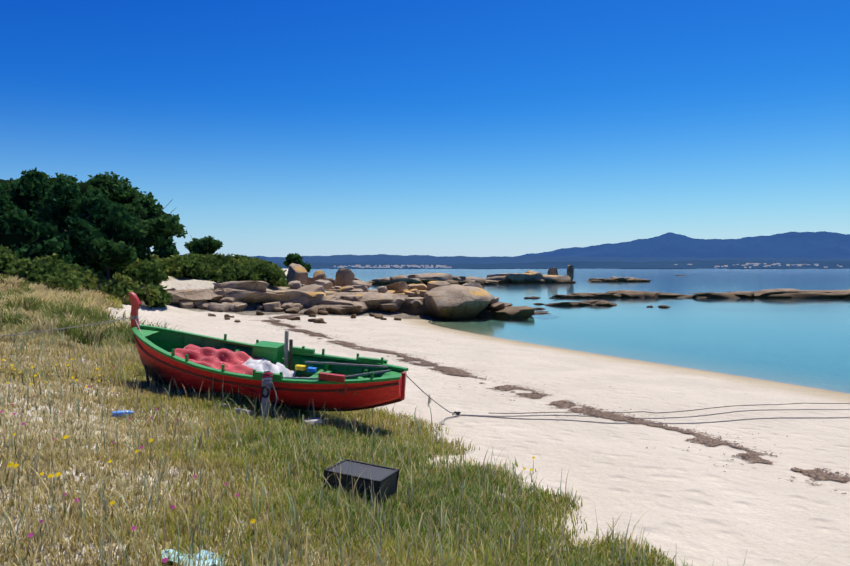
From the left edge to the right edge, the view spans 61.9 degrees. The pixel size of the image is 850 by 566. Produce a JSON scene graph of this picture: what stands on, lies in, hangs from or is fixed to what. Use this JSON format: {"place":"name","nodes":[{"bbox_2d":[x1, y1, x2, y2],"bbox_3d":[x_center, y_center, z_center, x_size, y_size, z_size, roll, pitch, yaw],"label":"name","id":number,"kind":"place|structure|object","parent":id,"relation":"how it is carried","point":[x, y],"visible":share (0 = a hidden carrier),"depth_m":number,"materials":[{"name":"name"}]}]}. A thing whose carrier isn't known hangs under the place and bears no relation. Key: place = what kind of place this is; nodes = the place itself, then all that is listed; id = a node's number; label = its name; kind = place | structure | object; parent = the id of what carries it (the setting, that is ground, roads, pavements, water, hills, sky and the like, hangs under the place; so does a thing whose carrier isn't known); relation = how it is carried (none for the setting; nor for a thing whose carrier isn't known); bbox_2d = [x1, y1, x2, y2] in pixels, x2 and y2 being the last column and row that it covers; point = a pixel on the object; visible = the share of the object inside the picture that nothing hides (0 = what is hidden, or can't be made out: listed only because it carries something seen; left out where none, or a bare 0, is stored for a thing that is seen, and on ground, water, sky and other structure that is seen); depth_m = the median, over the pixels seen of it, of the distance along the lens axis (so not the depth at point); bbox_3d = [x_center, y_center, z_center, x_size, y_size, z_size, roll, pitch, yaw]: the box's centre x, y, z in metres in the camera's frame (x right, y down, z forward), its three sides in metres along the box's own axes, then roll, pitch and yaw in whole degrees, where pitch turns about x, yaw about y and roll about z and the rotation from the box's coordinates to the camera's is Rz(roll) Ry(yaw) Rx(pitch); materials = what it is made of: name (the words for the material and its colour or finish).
{"place":"outdoors","nodes":[
{"label":"outdoors","id":0,"kind":"place"},
{"bbox_2d":[0,268,849,565],"bbox_3d":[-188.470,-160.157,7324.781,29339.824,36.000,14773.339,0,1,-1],"label":"terrain","id":1,"kind":"structure","parent":0,"point":[690,502],"depth_m":11.89,"materials":[{"name":"beige sand"}]},
{"bbox_2d":[0,182,17,215],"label":"cypress tree","id":2,"kind":"object","parent":1,"relation":"on","point":[6,204],"visible":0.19,"depth_m":46.26,"materials":[{"name":"green plant"}]},
{"bbox_2d":[0,178,18,192],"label":"pine tree","id":3,"kind":"object","parent":1,"relation":"on","point":[6,181],"visible":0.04,"depth_m":62.21,"materials":[{"name":"green plant"}]},
{"bbox_2d":[0,208,38,258],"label":"cypress tree","id":4,"kind":"object","parent":1,"relation":"on","point":[17,226],"visible":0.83,"depth_m":41.13,"materials":[{"name":"green plant"}]},
{"bbox_2d":[5,166,51,216],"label":"cypress tree","id":5,"kind":"object","parent":1,"relation":"on","point":[27,193],"visible":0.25,"depth_m":48.51,"materials":[{"name":"green plant"}]},
{"bbox_2d":[14,221,75,267],"bbox_3d":[-21.829,-1.909,41.352,3.806,3.442,3.455,-1,1,-37],"label":"cypress tree","id":6,"kind":"object","parent":1,"relation":"on","point":[49,241],"visible":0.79,"depth_m":40.73,"materials":[{"name":"green plant"}]},
{"bbox_2d":[5,172,90,191],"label":"pine tree","id":7,"kind":"object","parent":1,"relation":"on","point":[53,180],"visible":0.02,"depth_m":63.12,"materials":[{"name":"green plant"}]},
{"bbox_2d":[28,176,83,235],"bbox_3d":[-24.249,-3.878,47.844,5.485,6.796,6.076,0,1,-1],"label":"cypress tree","id":8,"kind":"object","parent":1,"relation":"on","point":[60,200],"visible":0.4,"depth_m":46.53,"materials":[{"name":"green plant"}]},
{"bbox_2d":[60,188,117,236],"bbox_3d":[-21.963,-3.469,46.833,5.256,5.717,5.242,0,1,-1],"label":"cypress tree","id":9,"kind":"object","parent":1,"relation":"on","point":[92,207],"visible":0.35,"depth_m":46.01,"materials":[{"name":"green plant"}]},
{"bbox_2d":[62,217,117,271],"bbox_3d":[-20.732,-1.984,42.947,3.972,4.086,3.784,0,1,21],"label":"cypress tree","id":10,"kind":"object","parent":1,"relation":"on","point":[81,235],"visible":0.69,"depth_m":42.06,"materials":[{"name":"green plant"}]},
{"bbox_2d":[72,171,131,204],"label":"pine tree","id":11,"kind":"object","parent":1,"relation":"on","point":[108,185],"visible":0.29,"depth_m":63.76,"materials":[{"name":"green plant"}]},
{"bbox_2d":[85,237,137,283],"bbox_3d":[-18.812,-1.358,42.421,2.968,3.064,2.714,-1,1,-37],"label":"pine tree","id":12,"kind":"object","parent":1,"relation":"on","point":[104,252],"visible":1,"depth_m":41.79,"materials":[{"name":"green plant"}]},
{"bbox_2d":[95,203,154,262],"bbox_3d":[-19.910,-2.633,45.923,4.221,5.054,4.300,0,1,-1],"label":"cypress tree","id":13,"kind":"object","parent":1,"relation":"on","point":[117,219],"visible":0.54,"depth_m":45.18,"materials":[{"name":"green plant"}]},
{"bbox_2d":[109,187,157,206],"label":"pine tree","id":14,"kind":"object","parent":1,"relation":"on","point":[132,193],"visible":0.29,"depth_m":65.09,"materials":[{"name":"green plant"}]},
{"bbox_2d":[0,244,288,309],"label":"bank shrubs","id":15,"kind":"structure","parent":1,"relation":"on","point":[53,272],"depth_m":40.13,"materials":[{"name":"green plant"}]},
{"bbox_2d":[124,194,175,254],"bbox_3d":[-25.553,-4.309,64.638,5.276,7.592,6.288,0,1,-1],"label":"pine tree","id":16,"kind":"object","parent":1,"relation":"on","point":[146,207],"visible":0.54,"depth_m":63.59,"materials":[{"name":"green plant"}]},
{"bbox_2d":[119,212,187,256],"bbox_3d":[-18.249,-2.550,46.912,4.927,4.284,4.324,0,1,-1],"label":"pine tree","id":17,"kind":"object","parent":1,"relation":"on","point":[158,231],"visible":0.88,"depth_m":45.85,"materials":[{"name":"green plant"}]},
{"bbox_2d":[150,237,179,257],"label":"cypress tree","id":18,"kind":"object","parent":1,"relation":"on","point":[167,250],"visible":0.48,"depth_m":58.78,"materials":[{"name":"green plant"}]},
{"bbox_2d":[112,410,222,565],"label":"plastic litter","id":19,"kind":"object","parent":1,"relation":"on","point":[208,560],"visible":0.52,"depth_m":4.80,"materials":[{"name":"blue"}]},
{"bbox_2d":[184,235,222,254],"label":"pine tree","id":20,"kind":"object","parent":1,"relation":"on","point":[210,245],"visible":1,"depth_m":89.91,"materials":[{"name":"green plant"}]},
{"bbox_2d":[146,252,286,286],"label":"headland shrubs","id":21,"kind":"object","parent":1,"relation":"on","point":[172,263],"visible":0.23,"depth_m":50.24,"materials":[{"name":"green plant"}]},
{"bbox_2d":[0,358,534,565],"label":"wildflowers","id":22,"kind":"object","parent":1,"relation":"on","point":[164,560],"visible":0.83,"depth_m":6.11,"materials":[{"name":"white plant"}]},
{"bbox_2d":[136,327,405,410],"bbox_3d":[-2.645,1.433,11.560,4.691,0.974,1.640,5,9,12],"label":"rowboat","id":23,"kind":"object","parent":1,"relation":"on","point":[332,401],"visible":0.48,"depth_m":11.03,"materials":[{"name":"red wood"}]},
{"bbox_2d":[170,344,293,393],"bbox_3d":[-3.221,1.354,11.645,1.941,0.508,1.443,5,9,12],"label":"fishing net","id":24,"kind":"object","parent":23,"relation":"in","point":[232,361],"visible":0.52,"depth_m":11.59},
{"bbox_2d":[129,292,407,411],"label":"boat fittings","id":25,"kind":"object","parent":23,"relation":"attached to","point":[274,352],"visible":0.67,"depth_m":11.58,"materials":[{"name":"green wood"}]},
{"bbox_2d":[243,358,296,376],"bbox_3d":[-2.690,1.447,11.489,0.893,0.426,1.000,5,9,12],"label":"cloth heap","id":26,"kind":"object","parent":23,"relation":"in","point":[262,364],"visible":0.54,"depth_m":11.51,"materials":[{"name":"white fabric"}]},
{"bbox_2d":[145,281,404,323],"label":"beach rocks","id":27,"kind":"structure","parent":1,"relation":"on","point":[234,296],"depth_m":44.98,"materials":[{"name":"stone"}]},
{"bbox_2d":[217,404,352,432],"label":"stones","id":28,"kind":"object","parent":1,"relation":"on","point":[313,420],"visible":0.27,"depth_m":10.29,"materials":[{"name":"grey stone"}]},
{"bbox_2d":[283,252,311,271],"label":"bush","id":29,"kind":"object","parent":1,"relation":"on","point":[295,258],"visible":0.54,"depth_m":72.21,"materials":[{"name":"green plant"}]},
{"bbox_2d":[323,459,398,504],"bbox_3d":[-0.639,2.020,7.089,0.640,0.352,0.440,0,1,23],"label":"crate","id":30,"kind":"object","parent":1,"relation":"on","point":[387,476],"visible":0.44,"depth_m":6.97,"materials":[{"name":"black plastic"}]},
{"bbox_2d":[0,273,818,565],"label":"dune grass","id":31,"kind":"structure","parent":1,"relation":"on","point":[25,307],"depth_m":6.89,"materials":[{"name":"green plant"}]},
{"bbox_2d":[270,263,550,319],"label":"headland rocks","id":32,"kind":"object","parent":1,"relation":"on","point":[443,300],"visible":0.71,"depth_m":49.82,"materials":[{"name":"stone"}]},
{"bbox_2d":[0,316,849,424],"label":"boat ropes","id":33,"kind":"object","parent":1,"relation":"on","point":[267,383],"visible":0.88,"depth_m":13.04,"materials":[{"name":"grey fabric"}]},
{"bbox_2d":[248,313,849,493],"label":"seaweed wrack","id":34,"kind":"object","parent":1,"relation":"on","point":[709,441],"visible":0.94,"depth_m":14.35,"materials":[{"name":"brown plant"}]},
{"bbox_2d":[368,265,849,308],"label":"reef rocks","id":35,"kind":"object","parent":1,"relation":"on","point":[532,276],"visible":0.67,"depth_m":85.82,"materials":[{"name":"stone"}]},
{"bbox_2d":[0,0,849,256],"label":"sky","id":36,"kind":"structure","parent":0,"point":[271,128],"materials":[{"name":"blue"}]},
{"bbox_2d":[248,231,849,258],"bbox_3d":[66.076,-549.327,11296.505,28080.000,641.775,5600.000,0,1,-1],"label":"mountain","id":37,"kind":"structure","parent":0,"point":[822,244],"depth_m":10814.10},
{"bbox_2d":[261,254,849,263],"bbox_3d":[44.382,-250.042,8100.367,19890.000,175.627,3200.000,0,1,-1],"label":"hills","id":38,"kind":"structure","parent":0,"point":[386,258],"depth_m":7989.49,"materials":[{"name":"blue"}]},
{"bbox_2d":[275,260,849,268],"bbox_3d":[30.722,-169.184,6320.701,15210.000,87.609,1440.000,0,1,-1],"label":"shore hills","id":39,"kind":"structure","parent":0,"point":[709,264],"depth_m":6009.56,"materials":[{"name":"blue"}]},
{"bbox_2d":[334,263,841,267],"bbox_3d":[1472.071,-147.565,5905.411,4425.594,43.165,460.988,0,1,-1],"label":"town buildings","id":40,"kind":"structure","parent":39,"relation":"on","point":[441,266],"depth_m":5798.24,"materials":[{"name":"white"}]},
{"bbox_2d":[308,269,849,392],"bbox_3d":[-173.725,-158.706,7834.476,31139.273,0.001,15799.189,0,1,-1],"label":"sea water","id":41,"kind":"structure","parent":0,"point":[798,335],"depth_m":47.14,"materials":[{"name":"blue liquid"}]}
]}

